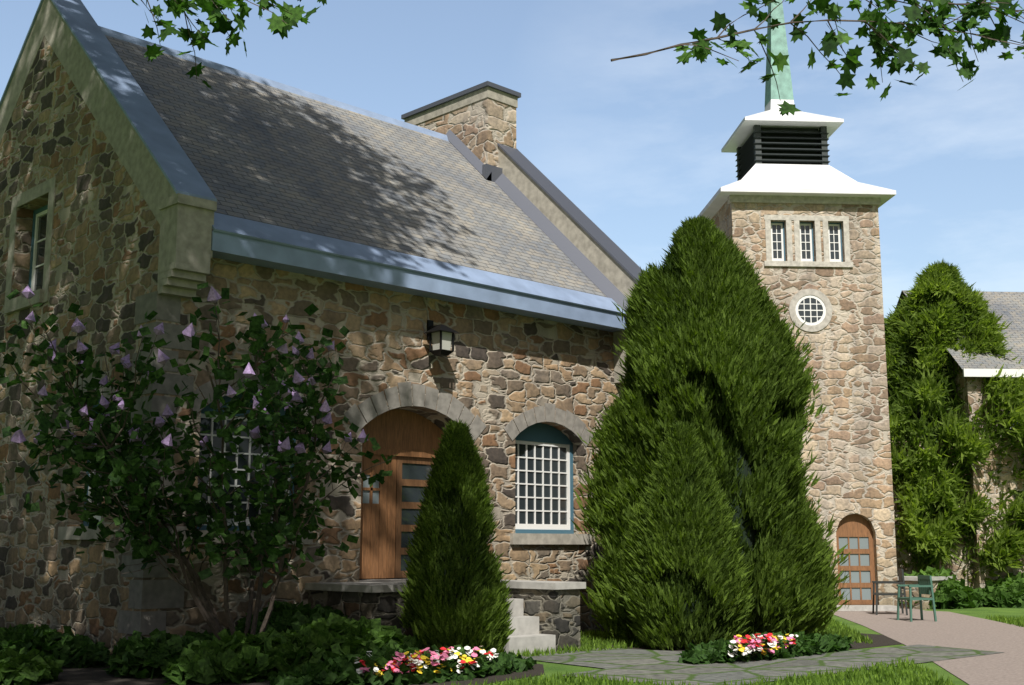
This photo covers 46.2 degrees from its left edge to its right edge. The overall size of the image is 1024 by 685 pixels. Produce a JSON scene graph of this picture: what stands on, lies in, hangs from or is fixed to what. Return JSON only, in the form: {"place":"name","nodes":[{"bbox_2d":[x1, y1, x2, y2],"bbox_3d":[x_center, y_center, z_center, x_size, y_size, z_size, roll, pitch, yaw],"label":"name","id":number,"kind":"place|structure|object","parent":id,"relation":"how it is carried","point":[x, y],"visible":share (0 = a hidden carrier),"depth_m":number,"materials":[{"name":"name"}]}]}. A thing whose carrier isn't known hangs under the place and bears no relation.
{"place":"outdoors","nodes":[
{"label":"outdoors","id":0,"kind":"place"},
{"bbox_2d":[0,282,397,639],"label":"lilac","id":1,"kind":"object","parent":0,"point":[192,502],"depth_m":13.24,"materials":[{"name":"green plant"}]},
{"bbox_2d":[132,0,326,88],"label":"leaves","id":2,"kind":"object","parent":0,"point":[222,24],"depth_m":6.69,"materials":[{"name":"green plant"}]},
{"bbox_2d":[308,588,579,651],"bbox_3d":[-0.898,3.742,16.192,2.870,0.810,2.296,9,-13,-44],"label":"stoop body","id":3,"kind":"object","parent":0,"point":[557,612],"visible":0.29,"depth_m":16.06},
{"bbox_2d":[0,629,901,684],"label":"bed soil","id":4,"kind":"structure","parent":0,"point":[85,676],"depth_m":12.82,"materials":[{"name":"brown soil"}]},
{"bbox_2d":[0,647,64,684],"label":"shrub","id":5,"kind":"object","parent":4,"relation":"on","point":[32,666],"visible":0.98,"depth_m":12.19,"materials":[{"name":"green plant"}]},
{"bbox_2d":[0,623,110,668],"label":"shrub","id":6,"kind":"object","parent":4,"relation":"on","point":[72,650],"visible":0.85,"depth_m":14.31,"materials":[{"name":"green plant"}]},
{"bbox_2d":[101,628,227,678],"bbox_3d":[-3.613,3.512,13.484,1.998,0.592,1.395,9,-13,-44],"label":"shrub","id":7,"kind":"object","parent":4,"relation":"on","point":[134,655],"depth_m":12.94,"materials":[{"name":"green plant"}]},
{"bbox_2d":[226,600,351,636],"bbox_3d":[-2.471,3.643,15.012,2.784,0.861,1.604,9,-13,-44],"label":"shrub","id":8,"kind":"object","parent":4,"relation":"on","point":[288,615],"depth_m":14.52,"materials":[{"name":"green plant"}]},
{"bbox_2d":[161,612,432,684],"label":"shrub bed","id":9,"kind":"object","parent":4,"relation":"on","point":[239,656],"visible":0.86,"depth_m":12.79,"materials":[{"name":"green plant"}]},
{"bbox_2d":[268,644,536,684],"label":"shrub bed","id":10,"kind":"object","parent":4,"relation":"on","point":[340,670],"visible":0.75,"depth_m":12.30,"materials":[{"name":"green plant"}]},
{"bbox_2d":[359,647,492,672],"bbox_3d":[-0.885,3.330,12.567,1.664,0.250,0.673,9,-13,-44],"label":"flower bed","id":11,"kind":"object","parent":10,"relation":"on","point":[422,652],"visible":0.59,"depth_m":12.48,"materials":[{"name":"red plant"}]},
{"bbox_2d":[355,646,497,674],"bbox_3d":[-0.930,3.326,12.547,1.730,0.244,0.578,9,-13,-44],"label":"flower bed","id":12,"kind":"object","parent":10,"relation":"on","point":[434,654],"visible":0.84,"depth_m":12.41,"materials":[{"name":"plant"}]},
{"bbox_2d":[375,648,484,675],"bbox_3d":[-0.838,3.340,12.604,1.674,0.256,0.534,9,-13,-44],"label":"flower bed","id":13,"kind":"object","parent":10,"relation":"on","point":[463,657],"visible":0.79,"depth_m":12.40,"materials":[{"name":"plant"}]},
{"bbox_2d":[396,419,514,651],"bbox_3d":[-0.699,2.437,14.926,1.486,3.015,1.548,9,-13,-44],"label":"cedar","id":14,"kind":"object","parent":4,"relation":"on","point":[482,616],"depth_m":14.60,"materials":[{"name":"green plant"}]},
{"bbox_2d":[613,418,756,650],"bbox_3d":[2.400,2.646,16.736,1.819,3.214,1.888,9,-13,-44],"label":"cedar","id":15,"kind":"object","parent":4,"relation":"on","point":[683,523],"depth_m":16.28,"materials":[{"name":"green plant"}]},
{"bbox_2d":[571,215,851,640],"bbox_3d":[2.925,1.209,18.483,4.313,6.594,4.021,9,-13,-44],"label":"cedar","id":16,"kind":"object","parent":4,"relation":"on","point":[700,310],"depth_m":17.50,"materials":[{"name":"green plant"}]},
{"bbox_2d":[677,630,854,663],"bbox_3d":[3.360,3.928,15.498,3.724,0.401,1.086,9,-13,-44],"label":"foliage","id":17,"kind":"object","parent":4,"relation":"on","point":[710,652],"visible":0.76,"depth_m":14.98,"materials":[{"name":"green plant"}]},
{"bbox_2d":[727,633,797,656],"bbox_3d":[3.028,3.678,14.620,1.271,0.252,0.425,9,-13,-44],"label":"flower bed","id":18,"kind":"object","parent":17,"relation":"on","point":[747,650],"visible":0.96,"depth_m":14.44,"materials":[{"name":"plant"}]},
{"bbox_2d":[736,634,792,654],"bbox_3d":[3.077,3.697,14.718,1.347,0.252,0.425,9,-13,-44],"label":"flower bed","id":19,"kind":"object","parent":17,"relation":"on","point":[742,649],"visible":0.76,"depth_m":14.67,"materials":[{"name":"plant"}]},
{"bbox_2d":[0,0,1023,319],"label":"sky","id":20,"kind":"structure","parent":0,"point":[636,144],"materials":[{"name":"blue"}]},
{"bbox_2d":[89,606,1023,684],"bbox_3d":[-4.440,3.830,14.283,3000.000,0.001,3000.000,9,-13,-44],"label":"ground","id":21,"kind":"structure","parent":0,"point":[550,668],"depth_m":14.50,"materials":[{"name":"green plant"}]},
{"bbox_2d":[0,36,624,655],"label":"nave walls","id":22,"kind":"structure","parent":21,"relation":"on","point":[496,370],"depth_m":17.11,"materials":[{"name":"stone"}]},
{"bbox_2d":[4,176,55,315],"bbox_3d":[-7.201,-1.419,18.148,0.320,1.880,1.560,9,-13,-44],"label":"window surround","id":23,"kind":"object","parent":22,"relation":"attached to","point":[15,304],"visible":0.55,"depth_m":17.95,"materials":[{"name":"beige stone"}]},
{"bbox_2d":[28,204,47,287],"bbox_3d":[-7.055,-1.397,18.290,0.090,1.477,1.154,9,-13,-44],"label":"window frame","id":24,"kind":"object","parent":22,"relation":"attached to","point":[41,209],"depth_m":18.64,"materials":[{"name":"wood"}]},
{"bbox_2d":[31,209,47,290],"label":"window muntins","id":25,"kind":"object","parent":24,"relation":"in","point":[36,241],"depth_m":18.59,"materials":[{"name":"white wood"}]},
{"bbox_2d":[34,214,46,290],"bbox_3d":[-7.053,-1.411,18.294,0.006,1.197,0.910,9,-13,-44],"label":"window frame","id":26,"kind":"object","parent":24,"relation":"in","point":[40,252],"visible":0.21,"depth_m":18.51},
{"bbox_2d":[57,526,100,539],"bbox_3d":[-5.561,2.506,15.786,0.310,0.172,1.210,9,-13,-44],"label":"gable window sill","id":27,"kind":"structure","parent":22,"relation":"attached to","point":[65,533],"depth_m":15.75,"materials":[{"name":"grey stone"}]},
{"bbox_2d":[66,372,114,416],"bbox_3d":[-5.596,0.661,16.038,0.062,0.660,1.551,9,-13,-44],"label":"stone arch","id":28,"kind":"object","parent":22,"relation":"attached to","point":[88,379],"visible":0.29,"depth_m":16.10,"materials":[{"name":"grey stone"}]},
{"bbox_2d":[83,399,99,525],"bbox_3d":[-5.432,1.552,16.075,0.090,1.804,0.964,9,-13,-44],"label":"window frame","id":29,"kind":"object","parent":22,"relation":"attached to","point":[85,523],"depth_m":16.30,"materials":[{"name":"wood"}]},
{"bbox_2d":[88,426,101,520],"bbox_3d":[-5.432,1.675,16.054,0.060,1.420,0.830,9,-13,-44],"label":"window frame","id":30,"kind":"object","parent":29,"relation":"in","point":[95,516],"depth_m":16.14,"materials":[{"name":"wood"}]},
{"bbox_2d":[0,0,213,257],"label":"stone parapet","id":31,"kind":"structure","parent":22,"relation":"attached to","point":[148,177],"depth_m":17.12,"materials":[{"name":"beige stone"}]},
{"bbox_2d":[0,0,216,201],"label":"roof coping","id":32,"kind":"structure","parent":31,"relation":"on","point":[182,175],"depth_m":16.71,"materials":[{"name":"grey metal"}]},
{"bbox_2d":[118,291,195,639],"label":"quoins","id":33,"kind":"object","parent":22,"relation":"attached to","point":[151,594],"visible":0.41,"depth_m":14.85,"materials":[{"name":"grey stone"}]},
{"bbox_2d":[157,193,216,298],"bbox_3d":[-4.108,-1.201,15.121,0.542,1.201,0.482,9,-13,-44],"label":"stone corbel","id":34,"kind":"object","parent":22,"relation":"attached to","point":[184,246],"visible":0.99,"depth_m":15.00,"materials":[{"name":"beige stone"}]},
{"bbox_2d":[197,393,295,530],"bbox_3d":[-3.570,1.579,15.907,1.594,1.814,0.090,9,-13,-44],"label":"teal window","id":35,"kind":"structure","parent":22,"relation":"attached to","point":[228,399],"depth_m":15.81,"materials":[{"name":"teal wood"}]},
{"bbox_2d":[197,418,285,518],"bbox_3d":[-3.572,1.687,15.891,1.350,1.287,0.006,9,-13,-44],"label":"window glass","id":36,"kind":"object","parent":35,"relation":"in","point":[243,446],"visible":0.21,"depth_m":15.82,"materials":[{"name":"black glass"}]},
{"bbox_2d":[185,368,313,422],"bbox_3d":[-3.382,0.682,15.896,2.141,0.676,0.062,9,-13,-44],"label":"stone arch","id":37,"kind":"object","parent":22,"relation":"attached to","point":[206,389],"visible":0.17,"depth_m":15.44,"materials":[{"name":"grey stone"}]},
{"bbox_2d":[188,530,312,543],"bbox_3d":[-3.444,2.538,15.615,1.840,0.172,0.310,9,-13,-44],"label":"window sill","id":38,"kind":"structure","parent":22,"relation":"attached to","point":[305,541],"depth_m":15.37,"materials":[{"name":"grey stone"}]},
{"bbox_2d":[99,26,447,140],"bbox_3d":[-4.092,-4.567,21.779,7.900,0.202,0.320,9,-13,-44],"label":"ridge cap","id":39,"kind":"object","parent":22,"relation":"on","point":[191,58],"visible":0.43,"depth_m":21.47,"materials":[{"name":"grey metal"}]},
{"bbox_2d":[105,35,605,296],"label":"roof front","id":40,"kind":"structure","parent":22,"relation":"attached to","point":[259,152],"depth_m":19.51,"materials":[{"name":"stone"}]},
{"bbox_2d":[212,212,625,313],"bbox_3d":[-0.938,-1.080,18.154,8.240,0.340,0.355,9,-13,-44],"label":"eave band","id":41,"kind":"object","parent":40,"relation":"attached to","point":[233,225],"visible":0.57,"depth_m":17.45,"materials":[{"name":"metal"}]},
{"bbox_2d":[211,230,627,331],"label":"fascia","id":42,"kind":"structure","parent":40,"relation":"attached to","point":[236,248],"depth_m":17.37,"materials":[{"name":"metal"}]},
{"bbox_2d":[359,578,406,579],"bbox_3d":[-3.985,2.282,20.730,7.700,4.800,6.560,9,-13,-44],"label":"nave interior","id":43,"kind":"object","parent":22,"relation":"attached to","point":[383,578],"depth_m":17.92,"materials":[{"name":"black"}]},
{"bbox_2d":[359,409,443,578],"bbox_3d":[-1.742,2.255,17.950,2.044,2.527,0.120,9,-13,-44],"label":"door","id":44,"kind":"structure","parent":22,"relation":"in","point":[400,432],"depth_m":17.85,"materials":[{"name":"brown wood"}]},
{"bbox_2d":[395,456,433,577],"bbox_3d":[-1.410,2.649,18.221,0.930,1.800,0.050,9,-13,-44],"label":"wood door","id":45,"kind":"structure","parent":44,"relation":"attached to","point":[400,506],"depth_m":18.00,"materials":[{"name":"brown wood"}]},
{"bbox_2d":[344,382,485,440],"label":"stone arch","id":46,"kind":"structure","parent":22,"relation":"attached to","point":[406,394],"depth_m":17.76,"materials":[{"name":"grey stone"}]},
{"bbox_2d":[424,320,458,356],"bbox_3d":[-1.082,-0.080,17.946,0.400,0.570,0.475,9,-13,-44],"label":"lantern","id":47,"kind":"object","parent":22,"relation":"attached to","point":[440,328],"depth_m":17.85,"materials":[{"name":"black metal"}]},
{"bbox_2d":[416,98,515,166],"bbox_3d":[-1.091,-3.660,24.823,0.800,2.480,2.550,9,-13,-44],"label":"chimney","id":48,"kind":"object","parent":22,"relation":"on","point":[481,129],"visible":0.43,"depth_m":24.03,"materials":[{"name":"stone"}]},
{"bbox_2d":[404,87,517,124],"bbox_3d":[-1.091,-4.773,25.011,0.840,0.218,2.590,9,-13,-44],"label":"chimney band","id":49,"kind":"object","parent":48,"relation":"on","point":[470,98],"visible":0.5,"depth_m":24.35,"materials":[{"name":"beige stone"}]},
{"bbox_2d":[401,81,520,119],"bbox_3d":[-1.091,-4.927,25.037,0.940,0.090,2.690,9,-13,-44],"label":"chimney cap","id":50,"kind":"object","parent":49,"relation":"on","point":[461,94],"visible":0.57,"depth_m":24.36,"materials":[{"name":"grey metal"}]},
{"bbox_2d":[446,129,629,309],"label":"flashings","id":51,"kind":"object","parent":22,"relation":"on","point":[584,264],"visible":0.74,"depth_m":22.57,"materials":[{"name":"grey metal"}]},
{"bbox_2d":[515,423,573,533],"bbox_3d":[0.437,2.235,19.792,1.594,1.814,0.090,9,-13,-44],"label":"window frame","id":52,"kind":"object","parent":22,"relation":"attached to","point":[540,432],"depth_m":19.99,"materials":[{"name":"blue paint"}]},
{"bbox_2d":[515,440,569,529],"bbox_3d":[0.437,2.358,19.771,1.460,1.430,0.060,9,-13,-44],"label":"sash window","id":53,"kind":"structure","parent":52,"relation":"attached to","point":[550,526],"depth_m":19.84,"materials":[{"name":"white wood"}]},
{"bbox_2d":[515,444,566,524],"bbox_3d":[0.435,2.342,19.776,1.350,1.287,0.006,9,-13,-44],"label":"window glass","id":54,"kind":"object","parent":53,"relation":"in","point":[530,477],"visible":0.64,"depth_m":19.81,"materials":[{"name":"glass"}]},
{"bbox_2d":[504,403,592,446],"bbox_3d":[0.612,1.341,19.767,2.122,0.667,0.062,9,-13,-44],"label":"stone arch","id":55,"kind":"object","parent":22,"relation":"attached to","point":[572,422],"visible":0.99,"depth_m":19.75,"materials":[{"name":"grey stone"}]},
{"bbox_2d":[510,533,591,543],"bbox_3d":[0.564,3.194,19.500,1.840,0.172,0.310,9,-13,-44],"label":"window sill","id":56,"kind":"structure","parent":22,"relation":"attached to","point":[527,538],"depth_m":19.32,"materials":[{"name":"grey stone"}]},
{"bbox_2d":[498,146,637,298],"bbox_3d":[-0.882,-2.021,24.549,0.510,5.660,9.600,9,-13,-44],"label":"parapet stone","id":57,"kind":"object","parent":22,"relation":"on","point":[605,263],"visible":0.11,"depth_m":22.24,"materials":[{"name":"beige stone"}]},
{"bbox_2d":[497,143,642,280],"bbox_3d":[-0.882,-2.589,24.645,0.570,4.608,9.600,9,-13,-44],"label":"parapet cap","id":58,"kind":"object","parent":57,"relation":"on","point":[601,238],"visible":0.14,"depth_m":22.43,"materials":[{"name":"grey metal"}]},
{"bbox_2d":[613,330,625,383],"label":"stone quoins","id":59,"kind":"object","parent":22,"relation":"attached to","point":[618,334],"visible":0.14,"depth_m":21.02,"materials":[{"name":"beige stone"}]},
{"bbox_2d":[305,579,585,653],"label":"entrance steps","id":60,"kind":"structure","parent":21,"relation":"on","point":[525,634],"depth_m":15.88,"materials":[{"name":"grey concrete"}]},
{"bbox_2d":[438,614,1023,684],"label":"grass","id":61,"kind":"structure","parent":21,"relation":"on","point":[605,640],"depth_m":12.66,"materials":[{"name":"green plant"}]},
{"bbox_2d":[712,200,897,605],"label":"tower walls","id":62,"kind":"structure","parent":21,"relation":"on","point":[851,464],"depth_m":27.14,"materials":[{"name":"beige stone"}]},
{"bbox_2d":[771,222,784,260],"bbox_3d":[6.111,-2.310,27.694,0.352,0.970,0.073,1,-10,-4],"label":"teal window","id":63,"kind":"structure","parent":62,"relation":"on","point":[783,237],"depth_m":27.68,"materials":[{"name":"teal wood"}]},
{"bbox_2d":[772,225,781,257],"bbox_3d":[6.110,-2.321,27.698,0.202,0.791,0.005,1,-10,-4],"label":"window grille","id":64,"kind":"object","parent":63,"relation":"attached to","point":[778,239],"visible":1,"depth_m":27.70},
{"bbox_2d":[771,223,783,260],"bbox_3d":[6.111,-2.308,27.693,0.292,0.907,0.049,1,-10,-4],"label":"window sash","id":65,"kind":"object","parent":63,"relation":"attached to","point":[782,248],"visible":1,"depth_m":27.67,"materials":[{"name":"white wood"}]},
{"bbox_2d":[735,125,829,180],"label":"louvres","id":66,"kind":"object","parent":62,"relation":"on","point":[750,154],"visible":0.77,"depth_m":28.89,"materials":[{"name":"grey"}]},
{"bbox_2d":[761,127,819,164],"bbox_3d":[6.659,-4.599,29.696,1.458,0.972,1.458,1,-10,-4],"label":"belfry opening","id":67,"kind":"object","parent":62,"relation":"on","point":[773,128],"visible":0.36,"depth_m":29.00,"materials":[{"name":"black"}]},
{"bbox_2d":[698,99,895,219],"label":"tower roof","id":68,"kind":"structure","parent":62,"relation":"on","point":[793,180],"depth_m":28.34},
{"bbox_2d":[765,0,793,105],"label":"spire","id":69,"kind":"structure","parent":68,"relation":"on","point":[777,38],"depth_m":29.94,"materials":[{"name":"green metal"}]},
{"bbox_2d":[727,195,880,267],"bbox_3d":[6.764,-2.540,27.663,3.540,1.662,0.211,1,-10,-4],"label":"trim","id":70,"kind":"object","parent":62,"relation":"attached to","point":[818,262],"visible":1,"depth_m":27.60,"materials":[{"name":"beige stone"}]},
{"bbox_2d":[799,222,813,260],"bbox_3d":[6.782,-2.302,27.735,0.352,0.970,0.073,1,-10,-4],"label":"teal window","id":71,"kind":"structure","parent":62,"relation":"on","point":[811,223],"depth_m":27.76,"materials":[{"name":"wood"}]},
{"bbox_2d":[799,224,812,260],"bbox_3d":[6.782,-2.301,27.735,0.292,0.907,0.049,1,-10,-4],"label":"window sash","id":72,"kind":"object","parent":71,"relation":"attached to","point":[810,242],"visible":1,"depth_m":27.72,"materials":[{"name":"white wood"}]},
{"bbox_2d":[801,226,809,258],"bbox_3d":[6.781,-2.314,27.740,0.203,0.791,0.005,1,-10,-4],"label":"window grille","id":73,"kind":"object","parent":72,"relation":"in","point":[807,240],"visible":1,"depth_m":27.74,"materials":[{"name":"white wood"}]},
{"bbox_2d":[789,289,832,331],"bbox_3d":[6.790,-0.727,27.330,1.004,1.004,0.105,1,-10,-4],"label":"round window surround","id":74,"kind":"object","parent":62,"relation":"on","point":[822,297],"visible":0.96,"depth_m":27.28,"materials":[{"name":"beige stone"}]},
{"bbox_2d":[795,295,825,325],"bbox_3d":[6.791,-0.729,27.316,0.721,0.721,0.053,1,-10,-4],"label":"round window frame","id":75,"kind":"object","parent":74,"relation":"in","point":[810,310],"visible":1,"depth_m":27.29,"materials":[{"name":"white wood"}]},
{"bbox_2d":[798,298,822,322],"bbox_3d":[6.792,-0.730,27.309,0.599,0.599,0.019,1,-10,-4],"label":"window glass","id":76,"kind":"object","parent":75,"relation":"in","point":[806,302],"visible":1,"depth_m":27.30,"materials":[{"name":"glass"}]},
{"bbox_2d":[828,223,842,261],"bbox_3d":[7.452,-2.295,27.777,0.352,0.970,0.073,1,-10,-4],"label":"teal window","id":77,"kind":"structure","parent":62,"relation":"on","point":[840,240],"depth_m":27.77,"materials":[{"name":"teal wood"}]},
{"bbox_2d":[829,226,838,258],"bbox_3d":[7.452,-2.307,27.782,0.203,0.791,0.005,1,-10,-4],"label":"window grille","id":78,"kind":"object","parent":77,"relation":"attached to","point":[835,240],"visible":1,"depth_m":27.78,"materials":[{"name":"white wood"}]},
{"bbox_2d":[828,224,840,261],"bbox_3d":[7.452,-2.294,27.777,0.292,0.907,0.049,1,-10,-4],"label":"window sash","id":79,"kind":"object","parent":77,"relation":"attached to","point":[839,248],"visible":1,"depth_m":27.76,"materials":[{"name":"white wood"}]},
{"bbox_2d":[836,514,875,604],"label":"tower door","id":80,"kind":"structure","parent":62,"relation":"in","point":[853,525],"depth_m":26.61,"materials":[{"name":"brown wood"}]},
{"bbox_2d":[898,580,942,609],"bbox_3d":[9.283,5.677,27.084,1.300,0.620,0.700,9,-13,-44],"label":"planter","id":81,"kind":"object","parent":21,"relation":"on","point":[915,593],"visible":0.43,"depth_m":26.56,"materials":[{"name":"stone"}]},
{"bbox_2d":[897,576,952,580],"bbox_3d":[9.283,5.330,27.142,1.400,0.078,0.800,9,-13,-44],"label":"stone ledge","id":82,"kind":"object","parent":81,"relation":"on","point":[910,578],"visible":0.43,"depth_m":26.75,"materials":[{"name":"grey stone"}]},
{"bbox_2d":[900,566,982,609],"bbox_3d":[9.621,5.691,27.683,2.873,1.103,2.309,9,-13,-44],"label":"shrub","id":83,"kind":"object","parent":21,"relation":"on","point":[953,593],"visible":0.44,"depth_m":26.87,"materials":[{"name":"green plant"}]},
{"bbox_2d":[884,260,1023,586],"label":"ivy","id":84,"kind":"object","parent":21,"relation":"on","point":[919,336],"depth_m":29.02,"materials":[{"name":"green plant"}]},
{"bbox_2d":[892,360,1023,588],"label":"wing walls","id":85,"kind":"structure","parent":21,"relation":"on","point":[972,392],"depth_m":29.07,"materials":[{"name":"beige stone"}]},
{"bbox_2d":[896,290,1023,369],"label":"wing roof","id":86,"kind":"structure","parent":85,"relation":"on","point":[1009,306],"depth_m":30.96,"materials":[{"name":"grey tile"}]},
{"bbox_2d":[963,369,1023,376],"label":"fascia board","id":87,"kind":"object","parent":86,"relation":"attached to","point":[980,372],"depth_m":29.19,"materials":[{"name":"white wood"}]},
{"bbox_2d":[975,571,1023,607],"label":"shrub","id":88,"kind":"object","parent":21,"relation":"on","point":[1006,592],"visible":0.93,"depth_m":27.48,"materials":[{"name":"green plant"}]},
{"bbox_2d":[521,644,1004,684],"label":"paving","id":89,"kind":"structure","parent":0,"point":[659,666],"depth_m":14.26,"materials":[{"name":"grey stone"}]},
{"bbox_2d":[611,0,1023,115],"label":"branch","id":90,"kind":"object","parent":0,"point":[850,61],"depth_m":6.90,"materials":[{"name":"green plant"}]},
{"bbox_2d":[819,0,1023,101],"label":"leaves","id":91,"kind":"object","parent":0,"point":[831,12],"depth_m":7.05,"materials":[{"name":"green plant"}]},
{"bbox_2d":[834,608,1023,684],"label":"path","id":92,"kind":"structure","parent":0,"point":[952,629],"depth_m":18.32,"materials":[{"name":"beige concrete"}]},
{"bbox_2d":[836,605,899,610],"bbox_3d":[7.611,5.851,26.079,1.377,0.267,0.810,1,-10,-4],"label":"doorstep","id":93,"kind":"object","parent":92,"relation":"on","point":[869,608],"visible":0.29,"depth_m":25.70,"materials":[{"name":"grey stone"}]},
{"bbox_2d":[872,569,907,614],"bbox_3d":[7.705,5.096,24.542,0.625,0.920,0.665,-2,-10,10],"label":"dark chair","id":94,"kind":"object","parent":92,"relation":"on","point":[900,576],"visible":0.96,"depth_m":24.31,"materials":[{"name":"grey plastic"}]},
{"bbox_2d":[896,575,936,621],"bbox_3d":[7.545,4.782,22.445,0.525,0.840,0.545,2,-10,-9],"label":"green chair","id":95,"kind":"object","parent":92,"relation":"on","point":[924,585],"visible":0.98,"depth_m":22.40,"materials":[{"name":"green plastic"}]}
]}

